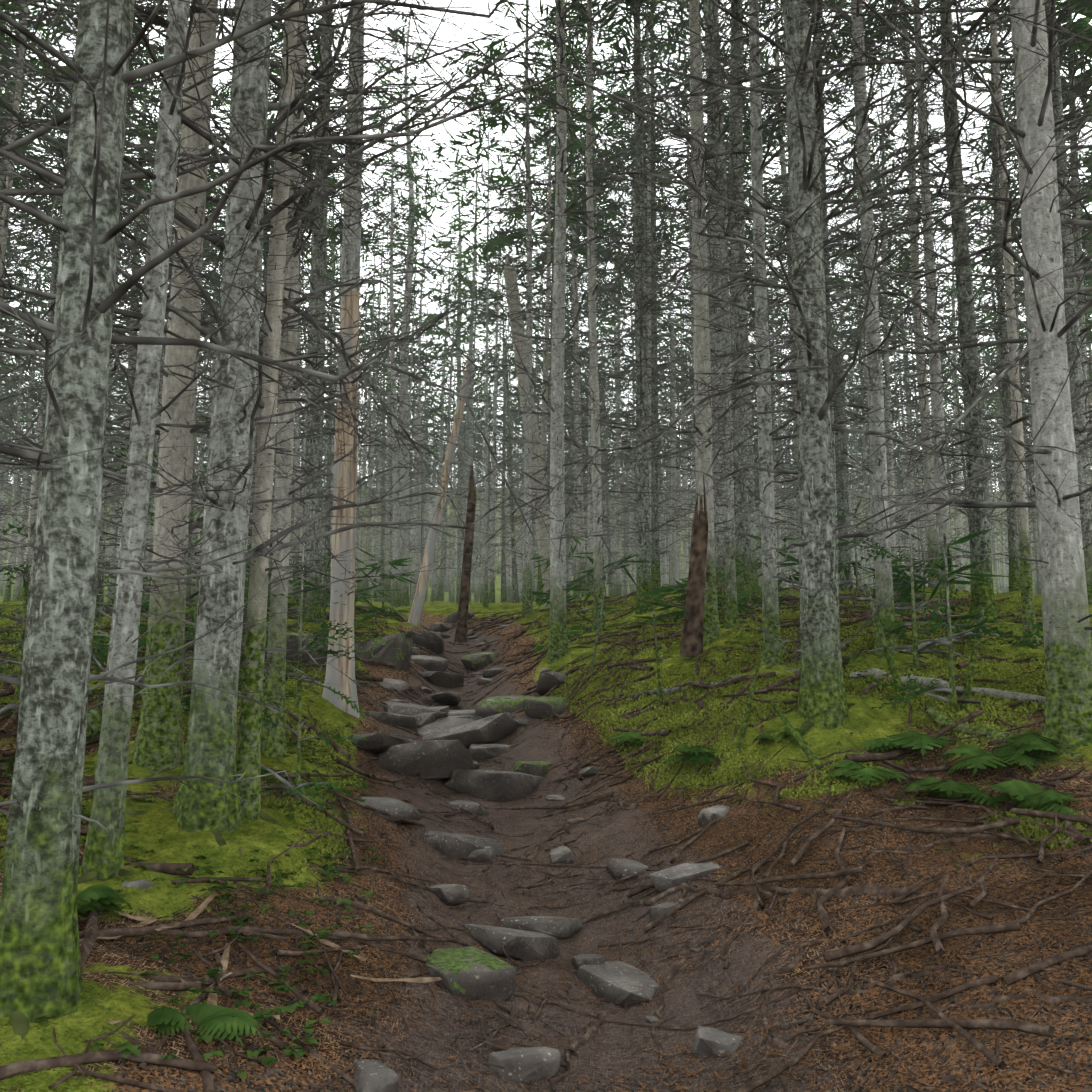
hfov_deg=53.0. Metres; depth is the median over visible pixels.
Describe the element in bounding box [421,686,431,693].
stone
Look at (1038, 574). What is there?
tree
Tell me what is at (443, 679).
rock
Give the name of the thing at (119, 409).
tree
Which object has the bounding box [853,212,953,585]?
tree
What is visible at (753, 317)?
tree
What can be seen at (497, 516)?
tree
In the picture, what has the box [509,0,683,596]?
tree
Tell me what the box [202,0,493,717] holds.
tree
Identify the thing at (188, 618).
seedling
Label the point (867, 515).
tree
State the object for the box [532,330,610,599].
tree
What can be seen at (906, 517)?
tree
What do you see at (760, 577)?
tree
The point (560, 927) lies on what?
rock
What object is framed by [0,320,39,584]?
tree
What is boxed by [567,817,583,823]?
stone
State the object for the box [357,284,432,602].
tree
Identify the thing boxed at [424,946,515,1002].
rock
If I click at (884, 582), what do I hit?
tree
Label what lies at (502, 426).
tree
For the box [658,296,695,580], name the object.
tree
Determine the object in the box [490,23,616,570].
tree
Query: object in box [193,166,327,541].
tree
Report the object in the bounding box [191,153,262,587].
tree
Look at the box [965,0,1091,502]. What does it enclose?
tree
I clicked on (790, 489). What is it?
tree
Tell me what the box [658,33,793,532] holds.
tree
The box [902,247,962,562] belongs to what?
tree
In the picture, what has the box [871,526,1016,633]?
sapling
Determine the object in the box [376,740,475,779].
stone
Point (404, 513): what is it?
tree
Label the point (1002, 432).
tree
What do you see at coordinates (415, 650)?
stone
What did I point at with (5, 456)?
tree
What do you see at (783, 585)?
tree
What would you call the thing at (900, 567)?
seedling
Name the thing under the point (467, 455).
tree
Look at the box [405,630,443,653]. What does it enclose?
rock
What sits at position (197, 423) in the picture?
tree
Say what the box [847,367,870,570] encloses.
tree
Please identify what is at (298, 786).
sapling
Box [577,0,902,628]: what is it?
tree
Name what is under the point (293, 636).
rock
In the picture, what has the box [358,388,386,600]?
tree
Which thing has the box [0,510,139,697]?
tree
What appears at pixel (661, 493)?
tree
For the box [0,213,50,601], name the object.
tree
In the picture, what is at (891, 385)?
tree
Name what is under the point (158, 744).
tree
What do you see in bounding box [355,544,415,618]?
seedling
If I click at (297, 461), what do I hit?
tree
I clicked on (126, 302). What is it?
tree
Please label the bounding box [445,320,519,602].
tree
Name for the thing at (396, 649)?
rock
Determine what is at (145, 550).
tree
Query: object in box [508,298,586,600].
tree
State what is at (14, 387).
tree
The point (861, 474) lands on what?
tree
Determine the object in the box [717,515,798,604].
seedling
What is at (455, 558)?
tree
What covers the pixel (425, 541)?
tree
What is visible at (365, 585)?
tree
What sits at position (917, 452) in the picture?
tree
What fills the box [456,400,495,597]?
tree
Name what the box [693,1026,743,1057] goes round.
rock
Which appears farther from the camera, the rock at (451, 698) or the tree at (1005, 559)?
the tree at (1005, 559)
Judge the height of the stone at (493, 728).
0.419 m
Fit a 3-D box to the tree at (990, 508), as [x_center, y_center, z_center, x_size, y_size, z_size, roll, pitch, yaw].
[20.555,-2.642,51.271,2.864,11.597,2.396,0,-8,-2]
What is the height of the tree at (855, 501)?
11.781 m
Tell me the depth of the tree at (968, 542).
38.40 m
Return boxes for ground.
[0,486,1091,1091]
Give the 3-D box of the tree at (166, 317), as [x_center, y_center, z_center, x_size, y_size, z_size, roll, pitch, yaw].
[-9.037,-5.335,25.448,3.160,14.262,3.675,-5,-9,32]
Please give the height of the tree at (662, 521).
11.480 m
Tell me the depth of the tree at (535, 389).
34.13 m
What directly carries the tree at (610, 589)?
on the ground
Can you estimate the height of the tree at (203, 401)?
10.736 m
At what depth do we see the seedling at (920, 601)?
9.75 m
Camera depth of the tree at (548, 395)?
30.24 m
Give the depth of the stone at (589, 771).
5.99 m
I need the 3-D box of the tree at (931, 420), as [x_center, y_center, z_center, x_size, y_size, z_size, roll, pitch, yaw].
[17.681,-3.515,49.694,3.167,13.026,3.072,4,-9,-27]
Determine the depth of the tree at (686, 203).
17.88 m
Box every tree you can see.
[0,0,118,519]
[0,0,229,599]
[0,0,277,619]
[0,0,316,648]
[0,0,480,769]
[0,0,487,880]
[0,0,603,820]
[0,0,652,832]
[0,0,904,1020]
[0,1,151,559]
[0,2,68,407]
[0,2,68,492]
[0,2,75,482]
[0,2,139,601]
[0,12,56,559]
[0,23,48,478]
[0,27,148,556]
[0,91,55,578]
[0,93,128,517]
[0,154,45,533]
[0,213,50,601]
[0,229,47,552]
[0,236,48,600]
[0,239,23,496]
[0,253,50,594]
[0,279,34,516]
[0,305,47,582]
[0,314,43,573]
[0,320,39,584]
[0,330,37,559]
[0,355,25,565]
[0,376,32,557]
[0,377,28,563]
[0,387,25,588]
[0,404,28,595]
[0,458,27,592]
[1,0,601,758]
[1,368,42,539]
[2,131,59,576]
[2,372,42,561]
[4,387,39,580]
[7,1,214,574]
[8,42,165,597]
[50,2,219,602]
[101,359,124,600]
[102,102,224,582]
[103,1,269,568]
[103,303,124,554]
[105,44,223,586]
[105,172,218,565]
[105,263,127,488]
[105,266,151,602]
[105,424,122,597]
[106,212,174,556]
[106,304,125,560]
[106,321,124,547]
[106,380,119,555]
[107,0,376,549]
[110,217,217,473]
[112,105,227,596]
[116,241,206,572]
[116,443,152,601]
[142,435,155,601]
[145,0,500,624]
[147,259,211,562]
[152,210,260,595]
[172,28,311,553]
[189,7,338,584]
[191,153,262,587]
[191,338,207,593]
[191,390,208,592]
[192,251,210,599]
[192,254,221,580]
[192,358,211,573]
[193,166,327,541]
[193,208,249,568]
[194,297,217,547]
[197,346,259,561]
[200,0,397,602]
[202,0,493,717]
[202,47,373,587]
[214,0,389,552]
[261,190,365,575]
[272,347,326,599]
[289,272,335,560]
[291,176,361,574]
[291,220,371,548]
[292,300,327,587]
[292,331,363,580]
[294,0,491,606]
[294,193,390,603]
[300,251,378,577]
[301,164,389,585]
[321,365,327,598]
[322,59,471,606]
[322,206,439,599]
[323,324,375,564]
[323,334,386,546]
[325,228,399,592]
[326,249,382,596]
[334,173,427,597]
[342,0,1091,728]
[356,164,467,556]
[356,217,438,602]
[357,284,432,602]
[357,289,413,601]
[357,292,412,601]
[357,388,410,562]
[357,389,386,598]
[357,419,376,561]
[357,453,373,557]
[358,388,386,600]
[358,397,382,593]
[358,415,398,592]
[359,284,427,601]
[364,260,444,556]
[366,427,392,591]
[372,168,462,601]
[375,325,455,594]
[377,0,774,663]
[379,280,462,573]
[381,383,440,556]
[397,301,455,590]
[398,377,456,601]
[401,77,577,607]
[408,340,456,589]
[408,350,469,625]
[410,209,492,600]
[410,358,451,588]
[410,384,436,578]
[410,411,420,603]
[411,132,525,603]
[411,217,478,601]
[412,96,507,602]
[412,383,449,599]
[413,400,456,585]
[414,154,551,602]
[416,0,651,617]
[421,236,514,600]
[422,317,481,602]
[425,376,475,583]
[426,345,488,578]
[431,430,477,602]
[436,441,457,577]
[443,536,446,600]
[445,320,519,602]
[446,32,624,605]
[446,364,501,592]
[446,372,505,600]
[447,385,499,595]
[448,409,496,587]
[449,0,730,631]
[449,301,518,601]
[451,380,506,602]
[454,352,516,593]
[454,464,477,642]
[455,422,500,593]
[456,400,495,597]
[457,236,542,602]
[464,337,522,601]
[471,152,604,600]
[473,323,534,602]
[473,323,540,597]
[474,292,542,602]
[475,0,660,598]
[476,85,611,571]
[481,401,521,587]
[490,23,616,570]
[492,222,572,600]
[494,0,777,613]
[495,426,519,593]
[496,253,567,607]
[496,353,547,600]
[497,234,585,590]
[497,340,540,581]
[497,379,521,580]
[497,402,537,564]
[502,13,665,597]
[504,340,518,602]
[505,0,961,646]
[507,441,540,600]
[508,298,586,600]
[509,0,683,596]
[509,128,635,600]
[512,316,601,543]
[513,437,535,583]
[514,324,549,595]
[523,0,1091,749]
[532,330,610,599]
[536,297,611,563]
[538,272,612,591]
[539,369,603,594]
[541,134,646,554]
[548,82,693,577]
[551,0,721,587]
[564,250,635,595]
[564,343,611,580]
[564,395,610,594]
[564,425,585,576]
[565,482,572,545]
[566,177,678,596]
[566,235,625,542]
[568,0,753,575]
[568,0,841,587]
[568,370,624,579]
[569,181,678,596]
[570,2,691,583]
[571,0,935,596]
[571,338,624,561]
[571,342,621,572]
[571,345,626,566]
[572,302,631,596]
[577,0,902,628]
[578,101,690,586]
[583,433,621,559]
[584,411,628,568]
[584,411,631,563]
[586,251,666,593]
[587,0,962,664]
[600,240,692,567]
[600,380,631,595]
[601,1,779,561]
[602,381,635,595]
[602,389,660,593]
[606,0,1091,657]
[608,393,631,570]
[620,206,694,584]
[621,391,669,571]
[623,243,691,585]
[623,380,668,558]
[634,424,669,585]
[635,421,677,571]
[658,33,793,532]
[658,252,694,583]
[658,280,695,564]
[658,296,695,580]
[658,341,695,582]
[658,353,694,574]
[658,417,665,585]
[659,4,793,550]
[659,268,695,561]
[659,325,678,584]
[659,403,694,581]
[659,411,690,583]
[659,437,681,585]
[666,145,794,541]
[666,157,778,532]
[667,421,695,577]
[668,280,755,551]
[676,52,797,561]
[676,464,695,564]
[709,0,949,572]
[710,0,965,589]
[725,1,899,576]
[747,306,791,541]
[749,188,855,587]
[749,292,793,560]
[750,127,901,543]
[750,145,866,541]
[750,211,794,579]
[750,215,798,587]
[751,301,795,568]
[751,339,792,554]
[752,391,790,558]
[753,290,793,587]
[754,205,871,559]
[758,483,775,587]
[765,0,1032,591]
[766,128,882,564]
[767,0,1091,646]
[775,390,795,588]
[775,414,795,587]
[776,0,1091,621]
[776,388,795,586]
[777,394,794,525]
[777,399,795,588]
[781,378,794,588]
[781,451,795,585]
[782,289,864,539]
[797,0,1025,589]
[821,1,1029,556]
[826,33,984,583]
[828,209,900,575]
[829,92,955,573]
[830,130,923,588]
[830,266,894,587]
[832,339,853,588]
[833,177,946,574]
[833,258,920,588]
[834,311,907,588]
[839,301,884,588]
[842,126,938,573]
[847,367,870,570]
[847,373,906,562]
[848,38,996,577]
[848,343,903,554]
[848,358,905,547]
[851,451,898,566]
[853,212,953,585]
[856,300,919,562]
[859,453,869,582]
[863,0,1091,604]
[864,256,951,575]
[865,298,953,559]
[873,0,1091,592]
[882,168,989,573]
[882,284,963,587]
[892,280,961,586]
[892,401,916,556]
[892,412,922,552]
[896,205,1003,589]
[899,412,951,557]
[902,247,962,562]
[905,341,967,580]
[916,374,964,570]
[923,505,926,539]
[925,333,1000,591]
[930,313,1001,590]
[931,362,967,589]
[934,67,1091,539]
[938,0,1091,476]
[938,145,1035,587]
[942,288,1001,550]
[943,258,1030,590]
[944,390,966,569]
[948,76,1091,569]
[952,313,1026,592]
[954,170,1091,571]
[954,364,969,533]
[955,213,1038,584]
[960,325,1028,590]
[961,407,1005,579]
[963,349,1006,593]
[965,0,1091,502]
[976,6,1091,585]
[976,103,1091,581]
[976,261,1032,575]
[982,284,1040,594]
[983,326,1036,561]
[985,309,1036,594]
[986,361,1029,572]
[987,363,1024,565]
[987,368,1033,591]
[991,431,1008,591]
[992,284,1038,550]
[1019,242,1091,474]
[1030,149,1091,476]
[1033,537,1034,594]
[1056,0,1091,22]
[1061,17,1091,120]
[1069,151,1091,276]
[1080,203,1091,351]
[1084,236,1091,381]
[1085,137,1091,296]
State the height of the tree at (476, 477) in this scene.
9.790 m
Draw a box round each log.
[6,708,102,780]
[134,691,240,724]
[632,668,800,698]
[850,668,1045,705]
[899,630,1001,651]
[924,705,1084,760]
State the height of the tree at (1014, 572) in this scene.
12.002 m
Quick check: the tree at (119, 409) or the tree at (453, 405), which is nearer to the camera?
the tree at (119, 409)
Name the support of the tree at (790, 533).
on the ground
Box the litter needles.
[0,610,1091,1091]
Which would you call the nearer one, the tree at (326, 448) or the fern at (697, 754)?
the fern at (697, 754)
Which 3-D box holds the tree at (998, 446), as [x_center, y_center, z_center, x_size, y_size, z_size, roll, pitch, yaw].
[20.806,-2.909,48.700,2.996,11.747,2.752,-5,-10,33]
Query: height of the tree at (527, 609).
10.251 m
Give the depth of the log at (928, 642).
7.12 m
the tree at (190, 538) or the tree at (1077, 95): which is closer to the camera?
the tree at (1077, 95)
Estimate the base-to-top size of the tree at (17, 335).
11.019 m
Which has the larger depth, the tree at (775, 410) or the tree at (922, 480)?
the tree at (922, 480)
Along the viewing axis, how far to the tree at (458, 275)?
18.42 m
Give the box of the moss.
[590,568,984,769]
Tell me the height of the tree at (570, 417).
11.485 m
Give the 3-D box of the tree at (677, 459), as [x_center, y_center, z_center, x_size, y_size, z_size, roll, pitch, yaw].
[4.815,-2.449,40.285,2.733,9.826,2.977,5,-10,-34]
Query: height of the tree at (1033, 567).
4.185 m
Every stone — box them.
[183,672,192,680]
[362,711,415,727]
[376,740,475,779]
[387,699,408,703]
[412,647,419,654]
[415,706,448,727]
[416,717,474,737]
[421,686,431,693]
[422,712,516,748]
[422,830,504,859]
[437,632,450,637]
[448,715,481,720]
[462,923,560,961]
[468,744,510,759]
[477,677,491,684]
[483,667,507,677]
[515,719,527,726]
[536,671,566,694]
[540,668,552,672]
[545,795,563,800]
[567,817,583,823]
[580,766,605,775]
[645,1016,658,1022]
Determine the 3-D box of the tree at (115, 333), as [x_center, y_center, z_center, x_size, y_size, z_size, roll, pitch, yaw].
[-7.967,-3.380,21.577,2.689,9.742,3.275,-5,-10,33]
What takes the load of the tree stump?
on the ground
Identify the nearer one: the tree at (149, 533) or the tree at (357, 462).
the tree at (357, 462)
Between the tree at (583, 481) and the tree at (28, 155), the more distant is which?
the tree at (583, 481)
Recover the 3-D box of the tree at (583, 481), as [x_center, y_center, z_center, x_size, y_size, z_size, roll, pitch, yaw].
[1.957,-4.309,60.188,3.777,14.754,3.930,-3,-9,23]
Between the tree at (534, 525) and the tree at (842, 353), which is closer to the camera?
the tree at (842, 353)
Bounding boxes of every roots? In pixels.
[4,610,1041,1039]
[110,645,1091,1091]
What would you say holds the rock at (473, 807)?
on the ground
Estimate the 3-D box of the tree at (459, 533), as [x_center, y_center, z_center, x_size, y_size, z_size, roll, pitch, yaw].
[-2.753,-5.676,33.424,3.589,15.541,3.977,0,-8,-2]
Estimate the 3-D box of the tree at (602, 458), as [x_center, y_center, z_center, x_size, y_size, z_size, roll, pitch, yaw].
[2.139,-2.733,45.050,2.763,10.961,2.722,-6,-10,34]
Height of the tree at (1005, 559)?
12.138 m
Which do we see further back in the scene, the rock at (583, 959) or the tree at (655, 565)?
the tree at (655, 565)
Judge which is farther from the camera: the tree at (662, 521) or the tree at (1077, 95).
the tree at (662, 521)
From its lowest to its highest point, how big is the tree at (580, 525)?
11.813 m
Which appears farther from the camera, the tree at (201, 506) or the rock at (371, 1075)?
the tree at (201, 506)
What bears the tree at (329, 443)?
on the ground
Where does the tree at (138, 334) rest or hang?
on the ground
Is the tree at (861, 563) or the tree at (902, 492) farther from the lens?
the tree at (902, 492)
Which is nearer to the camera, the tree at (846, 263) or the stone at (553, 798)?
the stone at (553, 798)
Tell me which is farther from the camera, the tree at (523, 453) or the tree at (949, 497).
the tree at (949, 497)
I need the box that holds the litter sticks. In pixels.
[0,584,1091,1091]
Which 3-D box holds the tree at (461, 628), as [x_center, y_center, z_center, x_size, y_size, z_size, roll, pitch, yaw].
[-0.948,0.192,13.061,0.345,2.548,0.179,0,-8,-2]
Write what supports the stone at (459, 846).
on the ground
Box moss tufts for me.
[0,585,1091,884]
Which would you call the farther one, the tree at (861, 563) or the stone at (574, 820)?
the tree at (861, 563)
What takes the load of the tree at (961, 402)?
on the ground
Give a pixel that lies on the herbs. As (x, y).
(318, 998)
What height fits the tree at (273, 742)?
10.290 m
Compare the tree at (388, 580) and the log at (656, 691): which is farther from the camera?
the tree at (388, 580)
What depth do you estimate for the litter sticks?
3.92 m
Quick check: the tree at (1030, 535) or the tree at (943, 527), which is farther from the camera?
the tree at (1030, 535)
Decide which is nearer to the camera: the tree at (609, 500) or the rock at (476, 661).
the rock at (476, 661)
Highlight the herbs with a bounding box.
[0,598,1044,1079]
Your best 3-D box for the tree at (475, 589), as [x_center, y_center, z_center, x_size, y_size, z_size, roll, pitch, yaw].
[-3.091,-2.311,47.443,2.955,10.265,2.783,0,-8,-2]
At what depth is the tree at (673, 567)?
19.22 m
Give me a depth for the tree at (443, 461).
45.31 m
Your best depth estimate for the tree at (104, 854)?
3.62 m
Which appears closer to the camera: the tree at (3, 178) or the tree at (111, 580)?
the tree at (3, 178)
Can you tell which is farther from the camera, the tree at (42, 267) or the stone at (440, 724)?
the tree at (42, 267)
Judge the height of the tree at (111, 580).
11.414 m
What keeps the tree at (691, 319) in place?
on the ground
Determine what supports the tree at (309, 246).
on the ground
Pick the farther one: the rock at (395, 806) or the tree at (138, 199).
the tree at (138, 199)
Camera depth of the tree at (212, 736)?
4.12 m
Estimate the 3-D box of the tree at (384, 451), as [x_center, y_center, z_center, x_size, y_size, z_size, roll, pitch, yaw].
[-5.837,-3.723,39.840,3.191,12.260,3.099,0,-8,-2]
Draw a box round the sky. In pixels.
[0,0,1091,491]
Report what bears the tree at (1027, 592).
on the ground
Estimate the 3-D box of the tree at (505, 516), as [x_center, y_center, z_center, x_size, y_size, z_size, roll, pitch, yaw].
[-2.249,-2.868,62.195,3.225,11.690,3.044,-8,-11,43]
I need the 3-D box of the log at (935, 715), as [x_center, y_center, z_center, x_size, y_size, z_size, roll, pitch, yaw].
[2.040,0.851,4.928,0.076,0.265,1.004,2,-8,-16]
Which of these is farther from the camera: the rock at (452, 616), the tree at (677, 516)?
the tree at (677, 516)
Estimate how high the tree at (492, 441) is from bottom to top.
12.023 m
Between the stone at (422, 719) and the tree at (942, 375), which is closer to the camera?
the stone at (422, 719)
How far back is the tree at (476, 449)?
42.13 m
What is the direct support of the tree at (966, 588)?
on the ground
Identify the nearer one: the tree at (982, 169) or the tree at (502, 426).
the tree at (982, 169)
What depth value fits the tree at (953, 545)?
79.84 m
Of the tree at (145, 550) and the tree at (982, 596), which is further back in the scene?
the tree at (145, 550)
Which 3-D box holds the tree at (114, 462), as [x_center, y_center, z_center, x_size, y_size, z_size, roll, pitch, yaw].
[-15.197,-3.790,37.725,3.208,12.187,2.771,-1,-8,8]
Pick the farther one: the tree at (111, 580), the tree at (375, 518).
the tree at (375, 518)
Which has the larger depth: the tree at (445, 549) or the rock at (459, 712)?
the tree at (445, 549)
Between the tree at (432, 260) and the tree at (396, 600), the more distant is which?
the tree at (432, 260)
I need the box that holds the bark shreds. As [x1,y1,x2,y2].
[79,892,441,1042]
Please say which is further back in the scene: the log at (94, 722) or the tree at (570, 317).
the tree at (570, 317)
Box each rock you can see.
[122,879,154,888]
[265,632,328,663]
[346,732,416,753]
[353,1059,398,1091]
[354,633,412,670]
[357,797,420,822]
[375,678,408,693]
[382,701,447,718]
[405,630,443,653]
[411,655,448,671]
[418,671,463,686]
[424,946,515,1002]
[428,884,469,904]
[429,623,455,631]
[429,691,459,704]
[444,770,543,800]
[445,609,475,622]
[448,710,474,715]
[448,800,487,815]
[461,652,497,670]
[466,846,495,861]
[475,695,534,717]
[488,1047,560,1082]
[499,916,582,938]
[513,761,552,776]
[522,696,570,718]
[549,846,573,863]
[572,954,605,970]
[577,961,659,1005]
[608,858,648,879]
[648,902,679,927]
[649,861,720,892]
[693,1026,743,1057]
[697,805,729,825]
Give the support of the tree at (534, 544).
on the ground
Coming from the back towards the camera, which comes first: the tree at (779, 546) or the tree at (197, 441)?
the tree at (197, 441)
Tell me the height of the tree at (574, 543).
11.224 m
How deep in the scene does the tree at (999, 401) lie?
37.12 m
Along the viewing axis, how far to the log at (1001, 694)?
5.60 m
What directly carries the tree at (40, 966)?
on the ground
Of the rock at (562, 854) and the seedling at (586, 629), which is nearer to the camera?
the rock at (562, 854)
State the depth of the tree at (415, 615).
12.57 m
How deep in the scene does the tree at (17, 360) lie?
26.02 m
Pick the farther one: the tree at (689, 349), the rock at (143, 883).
the tree at (689, 349)
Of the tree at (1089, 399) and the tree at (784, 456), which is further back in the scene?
the tree at (784, 456)
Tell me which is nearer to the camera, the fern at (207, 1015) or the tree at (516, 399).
the fern at (207, 1015)
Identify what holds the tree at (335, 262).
on the ground
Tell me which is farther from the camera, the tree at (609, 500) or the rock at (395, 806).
the tree at (609, 500)
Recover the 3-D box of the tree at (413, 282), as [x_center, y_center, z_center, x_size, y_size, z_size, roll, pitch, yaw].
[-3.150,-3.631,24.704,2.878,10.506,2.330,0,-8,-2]
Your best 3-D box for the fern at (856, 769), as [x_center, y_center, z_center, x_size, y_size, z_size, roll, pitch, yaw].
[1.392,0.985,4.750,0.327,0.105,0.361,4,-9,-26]
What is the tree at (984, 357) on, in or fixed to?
on the ground
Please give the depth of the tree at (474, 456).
49.37 m
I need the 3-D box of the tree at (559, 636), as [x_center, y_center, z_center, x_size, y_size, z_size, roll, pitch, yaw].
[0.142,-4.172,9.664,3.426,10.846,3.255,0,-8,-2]
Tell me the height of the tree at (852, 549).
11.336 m
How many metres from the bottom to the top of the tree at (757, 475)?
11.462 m
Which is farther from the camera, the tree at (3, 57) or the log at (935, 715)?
the tree at (3, 57)
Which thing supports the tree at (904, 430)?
on the ground
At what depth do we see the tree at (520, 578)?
48.03 m
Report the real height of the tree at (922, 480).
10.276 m
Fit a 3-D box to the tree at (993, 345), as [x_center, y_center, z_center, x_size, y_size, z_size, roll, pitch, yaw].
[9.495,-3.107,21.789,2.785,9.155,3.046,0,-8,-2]
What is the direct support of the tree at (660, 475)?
on the ground
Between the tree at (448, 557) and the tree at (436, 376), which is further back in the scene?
the tree at (448, 557)
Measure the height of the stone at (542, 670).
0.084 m
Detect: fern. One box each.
[77,884,132,913]
[146,1003,266,1045]
[606,731,645,746]
[657,744,717,769]
[752,727,810,746]
[821,760,906,788]
[862,731,959,758]
[895,777,1002,808]
[940,740,1061,779]
[980,779,1080,822]
[990,731,1080,752]
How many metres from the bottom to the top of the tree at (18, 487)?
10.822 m
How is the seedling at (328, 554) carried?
on the ground
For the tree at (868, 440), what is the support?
on the ground
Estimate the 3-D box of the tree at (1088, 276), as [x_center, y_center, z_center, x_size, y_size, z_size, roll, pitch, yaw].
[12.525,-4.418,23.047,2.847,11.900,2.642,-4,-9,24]
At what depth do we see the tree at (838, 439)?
16.91 m
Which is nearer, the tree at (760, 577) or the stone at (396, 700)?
the stone at (396, 700)
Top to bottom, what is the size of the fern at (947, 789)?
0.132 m
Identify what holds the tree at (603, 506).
on the ground
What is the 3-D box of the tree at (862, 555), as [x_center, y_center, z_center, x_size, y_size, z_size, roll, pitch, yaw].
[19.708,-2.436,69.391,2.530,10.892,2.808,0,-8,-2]
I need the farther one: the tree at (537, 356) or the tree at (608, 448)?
the tree at (608, 448)
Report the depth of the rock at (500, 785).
6.11 m
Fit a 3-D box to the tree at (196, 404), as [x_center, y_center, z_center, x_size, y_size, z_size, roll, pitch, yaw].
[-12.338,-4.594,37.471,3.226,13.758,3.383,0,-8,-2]
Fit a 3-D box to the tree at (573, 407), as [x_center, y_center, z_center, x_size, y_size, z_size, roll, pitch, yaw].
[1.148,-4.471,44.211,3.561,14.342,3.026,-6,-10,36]
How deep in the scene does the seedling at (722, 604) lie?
9.83 m
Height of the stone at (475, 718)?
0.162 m
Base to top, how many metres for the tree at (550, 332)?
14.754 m
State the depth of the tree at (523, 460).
40.81 m
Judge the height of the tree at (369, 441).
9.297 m
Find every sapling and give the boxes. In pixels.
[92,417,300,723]
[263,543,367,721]
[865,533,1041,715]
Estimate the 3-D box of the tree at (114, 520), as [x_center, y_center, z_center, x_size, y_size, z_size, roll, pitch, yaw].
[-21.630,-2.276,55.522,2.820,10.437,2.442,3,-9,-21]
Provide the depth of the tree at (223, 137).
18.24 m
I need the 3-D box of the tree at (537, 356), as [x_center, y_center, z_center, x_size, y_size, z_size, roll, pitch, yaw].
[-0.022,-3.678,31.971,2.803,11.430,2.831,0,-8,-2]
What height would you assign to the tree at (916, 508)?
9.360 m
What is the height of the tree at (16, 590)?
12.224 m
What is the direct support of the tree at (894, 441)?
on the ground
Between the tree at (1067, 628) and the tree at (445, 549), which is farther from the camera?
the tree at (445, 549)
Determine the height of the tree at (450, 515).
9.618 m
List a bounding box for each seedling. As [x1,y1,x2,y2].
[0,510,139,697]
[0,612,20,673]
[8,523,150,671]
[106,559,192,630]
[109,511,203,650]
[138,514,267,659]
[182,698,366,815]
[184,589,292,664]
[185,601,193,633]
[186,575,269,615]
[244,543,298,615]
[267,531,397,633]
[290,546,365,607]
[320,556,397,627]
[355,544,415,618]
[520,523,610,609]
[527,591,624,653]
[546,553,649,648]
[628,545,742,624]
[666,556,761,623]
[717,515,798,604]
[717,555,796,609]
[835,498,908,592]
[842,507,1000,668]
[853,553,939,598]
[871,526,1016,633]
[873,546,970,612]
[1000,613,1091,682]
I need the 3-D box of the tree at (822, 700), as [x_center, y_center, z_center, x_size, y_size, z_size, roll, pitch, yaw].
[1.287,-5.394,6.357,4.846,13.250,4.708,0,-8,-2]
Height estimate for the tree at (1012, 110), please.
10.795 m
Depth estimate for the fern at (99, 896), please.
3.16 m
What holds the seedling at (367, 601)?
on the ground
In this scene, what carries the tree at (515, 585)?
on the ground
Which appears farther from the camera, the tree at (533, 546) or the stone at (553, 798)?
the tree at (533, 546)
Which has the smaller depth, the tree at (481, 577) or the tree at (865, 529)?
the tree at (481, 577)
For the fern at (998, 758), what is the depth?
4.52 m
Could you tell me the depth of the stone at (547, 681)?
8.00 m
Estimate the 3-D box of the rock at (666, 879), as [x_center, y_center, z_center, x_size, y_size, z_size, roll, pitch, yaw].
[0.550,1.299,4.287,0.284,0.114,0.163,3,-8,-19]
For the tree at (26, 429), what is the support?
on the ground
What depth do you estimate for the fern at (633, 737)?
6.19 m
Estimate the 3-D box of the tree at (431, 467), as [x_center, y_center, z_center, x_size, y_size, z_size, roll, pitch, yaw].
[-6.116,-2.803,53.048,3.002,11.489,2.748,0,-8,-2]
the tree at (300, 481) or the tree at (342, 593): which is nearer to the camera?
the tree at (342, 593)
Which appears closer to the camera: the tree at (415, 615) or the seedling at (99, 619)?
the seedling at (99, 619)
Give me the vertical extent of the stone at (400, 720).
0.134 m
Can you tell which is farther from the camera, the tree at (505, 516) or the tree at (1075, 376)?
the tree at (505, 516)
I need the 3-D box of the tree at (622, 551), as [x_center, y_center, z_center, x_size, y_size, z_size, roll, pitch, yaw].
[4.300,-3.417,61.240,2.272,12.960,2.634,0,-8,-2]
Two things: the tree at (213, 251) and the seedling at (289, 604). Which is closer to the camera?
the seedling at (289, 604)
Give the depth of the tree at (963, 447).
40.69 m
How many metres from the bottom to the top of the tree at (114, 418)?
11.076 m
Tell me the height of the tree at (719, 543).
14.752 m
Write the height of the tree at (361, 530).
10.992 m
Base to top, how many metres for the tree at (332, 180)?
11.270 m
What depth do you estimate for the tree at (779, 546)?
29.82 m
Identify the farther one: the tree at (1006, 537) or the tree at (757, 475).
the tree at (1006, 537)
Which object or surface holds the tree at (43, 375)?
on the ground
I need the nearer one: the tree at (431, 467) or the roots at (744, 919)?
the roots at (744, 919)

